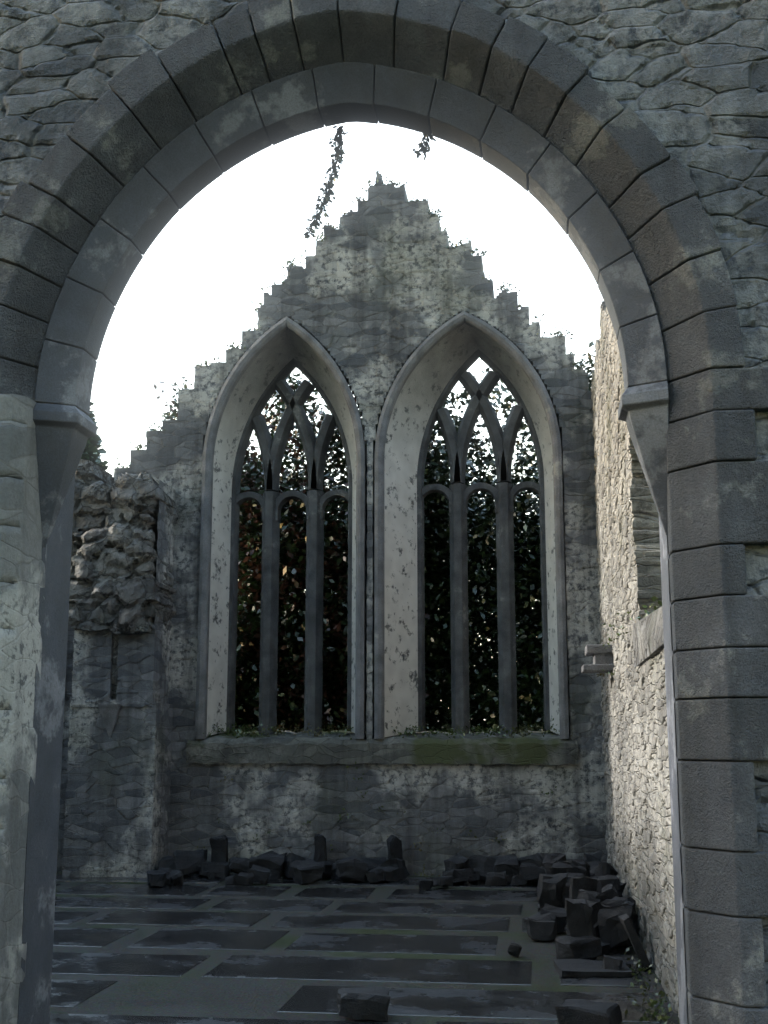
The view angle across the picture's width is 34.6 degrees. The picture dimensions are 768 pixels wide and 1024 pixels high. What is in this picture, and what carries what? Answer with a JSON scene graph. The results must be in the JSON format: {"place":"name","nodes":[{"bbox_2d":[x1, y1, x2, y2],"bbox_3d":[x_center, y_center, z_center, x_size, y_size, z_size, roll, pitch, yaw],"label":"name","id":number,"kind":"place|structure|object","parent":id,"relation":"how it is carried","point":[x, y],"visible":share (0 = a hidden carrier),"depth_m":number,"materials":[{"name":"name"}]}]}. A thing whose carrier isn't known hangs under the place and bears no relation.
{"place":"outdoors","nodes":[
{"label":"outdoors","id":0,"kind":"place"},
{"bbox_2d":[90,121,603,727],"label":"sky","id":1,"kind":"structure","parent":0,"point":[190,296],"materials":[{"name":"white"}]},
{"bbox_2d":[50,871,678,1023],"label":"floor bed","id":2,"kind":"object","parent":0,"point":[192,992],"depth_m":8.60,"materials":[{"name":"grey stone"}]},
{"bbox_2d":[62,703,172,877],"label":"lower wall","id":3,"kind":"structure","parent":2,"relation":"on","point":[117,811],"depth_m":14.77,"materials":[{"name":"grey stone"}]},
{"bbox_2d":[97,704,121,738],"bbox_3d":[-3.309,2.529,14.853,0.280,0.420,0.100,-1,-11,7],"label":"respond corbel","id":4,"kind":"object","parent":3,"relation":"attached to","point":[109,713],"visible":1,"depth_m":14.85,"materials":[{"name":"stone"}]},
{"bbox_2d":[71,625,162,706],"bbox_3d":[-3.277,1.898,15.151,1.020,0.990,0.300,-1,-11,7],"label":"wall section","id":5,"kind":"object","parent":3,"relation":"on","point":[139,668],"visible":0.91,"depth_m":15.00,"materials":[{"name":"grey stone"}]},
{"bbox_2d":[112,633,118,699],"bbox_3d":[-3.288,1.891,15.143,0.100,0.900,0.040,-1,-11,7],"label":"slit opening","id":6,"kind":"object","parent":5,"relation":"attached to","point":[115,662],"visible":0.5,"depth_m":15.06,"materials":[{"name":"grey stone"}]},
{"bbox_2d":[68,459,178,634],"bbox_3d":[-3.358,0.505,15.568,1.140,1.980,0.750,-1,-11,7],"label":"stump","id":7,"kind":"object","parent":5,"relation":"on","point":[116,587],"visible":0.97,"depth_m":15.09,"materials":[{"name":"grey stone"}]},
{"bbox_2d":[49,872,660,1023],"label":"paving slabs","id":8,"kind":"structure","parent":2,"relation":"on","point":[492,1004],"depth_m":9.64,"materials":[{"name":"grey stone"}]},
{"bbox_2d":[159,835,609,885],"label":"rubble stones","id":9,"kind":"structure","parent":2,"relation":"on","point":[302,868],"depth_m":14.34,"materials":[{"name":"grey stone"}]},
{"bbox_2d":[148,863,621,1023],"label":"loose stones","id":10,"kind":"object","parent":2,"relation":"on","point":[357,1006],"visible":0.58,"depth_m":9.02,"materials":[{"name":"grey stone"}]},
{"bbox_2d":[539,855,652,976],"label":"loose stones","id":11,"kind":"object","parent":2,"relation":"on","point":[604,909],"visible":0.77,"depth_m":9.51,"materials":[{"name":"grey stone"}]},
{"bbox_2d":[226,349,549,734],"bbox_3d":[0.038,0.256,16.496,4.650,5.368,0.320,-1,-11,7],"label":"tracery window","id":12,"kind":"structure","parent":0,"point":[457,494],"depth_m":16.36,"materials":[{"name":"grey stone"}]},
{"label":"ground","id":13,"kind":"structure","parent":0,"visible":0},
{"bbox_2d":[154,380,437,731],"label":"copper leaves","id":14,"kind":"object","parent":13,"relation":"on","point":[296,583],"visible":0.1,"depth_m":18.04,"materials":[{"name":"brown plant"}]},
{"bbox_2d":[57,171,607,875],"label":"gable wall","id":15,"kind":"structure","parent":13,"relation":"on","point":[377,289],"depth_m":15.47,"materials":[{"name":"grey stone"}]},
{"bbox_2d":[154,480,174,703],"bbox_3d":[-2.761,2.120,15.291,0.001,5.005,0.700,-1,-11,7],"label":"wall edge","id":16,"kind":"object","parent":15,"relation":"attached to","point":[165,540],"visible":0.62,"depth_m":15.51,"materials":[{"name":"grey stone"}]},
{"bbox_2d":[186,730,577,764],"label":"window sills","id":17,"kind":"structure","parent":15,"relation":"attached to","point":[288,747],"depth_m":15.13,"materials":[{"name":"grey stone"}]},
{"bbox_2d":[195,311,568,738],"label":"arch mouldings","id":18,"kind":"object","parent":15,"relation":"attached to","point":[260,344],"visible":1,"depth_m":15.68,"materials":[{"name":"stone"}]},
{"bbox_2d":[206,323,559,736],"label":"window splays","id":19,"kind":"object","parent":15,"relation":"attached to","point":[441,362],"depth_m":16.20,"materials":[{"name":"grey stone"}]},
{"bbox_2d":[149,341,595,732],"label":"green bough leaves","id":20,"kind":"object","parent":13,"relation":"on","point":[437,454],"visible":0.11,"depth_m":17.97,"materials":[{"name":"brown plant"}]},
{"bbox_2d":[0,0,767,1005],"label":"arcade wall","id":21,"kind":"structure","parent":13,"relation":"on","point":[686,80],"depth_m":6.12,"materials":[{"name":"grey stone"}]},
{"bbox_2d":[0,394,46,1023],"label":"wall pier","id":22,"kind":"structure","parent":21,"relation":"attached to","point":[22,573],"depth_m":6.03,"materials":[{"name":"grey stone"}]},
{"bbox_2d":[33,62,668,546],"bbox_3d":[-0.189,-1.083,6.398,3.170,2.501,0.457,-1,-11,7],"label":"arch rib","id":23,"kind":"object","parent":21,"relation":"attached to","point":[163,186],"visible":1,"depth_m":6.40,"materials":[{"name":"grey stone"}]},
{"bbox_2d":[17,87,720,1023],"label":"jamb","id":24,"kind":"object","parent":21,"relation":"attached to","point":[41,841],"depth_m":6.26,"materials":[{"name":"grey stone"}]},
{"bbox_2d":[0,0,767,1023],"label":"arch voussoirs","id":25,"kind":"object","parent":21,"relation":"attached to","point":[554,96],"visible":0.83,"depth_m":5.94,"materials":[{"name":"grey stone"}]},
{"bbox_2d":[303,125,436,238],"bbox_3d":[-0.080,-1.830,6.745,0.750,0.713,0.127,1,-11,-4],"label":"hanging creeper","id":26,"kind":"object","parent":25,"relation":"hanging from","point":[306,234],"depth_m":6.73,"materials":[{"name":"green plant"}]},
{"bbox_2d":[113,170,679,1023],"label":"wall plants","id":27,"kind":"object","parent":13,"relation":"on","point":[239,732],"depth_m":15.59,"materials":[{"name":"green plant"}]},
{"bbox_2d":[434,498,540,718],"bbox_3d":[2.638,2.208,19.956,5.015,6.154,4.559,-1,-11,7],"label":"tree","id":28,"kind":"object","parent":13,"relation":"on","point":[534,663],"visible":0.02,"depth_m":19.65,"materials":[{"name":"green plant"}]},
{"bbox_2d":[423,428,543,731],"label":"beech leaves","id":29,"kind":"object","parent":28,"relation":"attached to","point":[520,632],"visible":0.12,"depth_m":18.30,"materials":[{"name":"green plant"}]},
{"bbox_2d":[591,301,726,1016],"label":"wall","id":30,"kind":"structure","parent":13,"relation":"on","point":[638,838],"depth_m":10.20,"materials":[{"name":"beige stone"}]},
{"bbox_2d":[581,644,613,672],"bbox_3d":[2.220,1.521,12.762,0.340,0.270,0.460,-1,-11,7],"label":"stone corbel","id":31,"kind":"object","parent":30,"relation":"attached to","point":[601,654],"visible":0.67,"depth_m":12.57,"materials":[{"name":"stone"}]},
{"bbox_2d":[632,607,663,667],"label":"wall sill","id":32,"kind":"structure","parent":30,"relation":"attached to","point":[648,639],"depth_m":8.40,"materials":[{"name":"grey stone"}]},
{"bbox_3d":[1.031,2.760,23.827,6.478,6.480,5.301,-1,-11,7],"label":"beech trunk","id":33,"kind":"object","parent":13,"relation":"on","visible":0},
{"bbox_2d":[236,444,491,730],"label":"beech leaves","id":34,"kind":"object","parent":33,"relation":"on","point":[290,486],"visible":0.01,"depth_m":19.13,"materials":[{"name":"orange plant"}]},
{"bbox_2d":[305,495,540,726],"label":"leaves","id":35,"kind":"object","parent":33,"relation":"on","point":[482,618],"depth_m":22.30,"materials":[{"name":"green plant"}]},
{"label":"fir trunk","id":36,"kind":"object","parent":13,"relation":"on","visible":0},
{"bbox_2d":[81,403,108,468],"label":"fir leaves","id":37,"kind":"object","parent":36,"relation":"on","point":[91,452],"depth_m":20.23,"materials":[{"name":"green plant"}]},
{"bbox_3d":[-5.815,1.920,21.767,3.235,7.368,3.010,-1,-11,7],"label":"fir trunk","id":38,"kind":"object","parent":13,"relation":"on","visible":0},
{"bbox_2d":[90,398,108,469],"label":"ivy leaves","id":39,"kind":"object","parent":38,"relation":"attached to","point":[105,467],"depth_m":22.57,"materials":[{"name":"green plant"}]}
]}

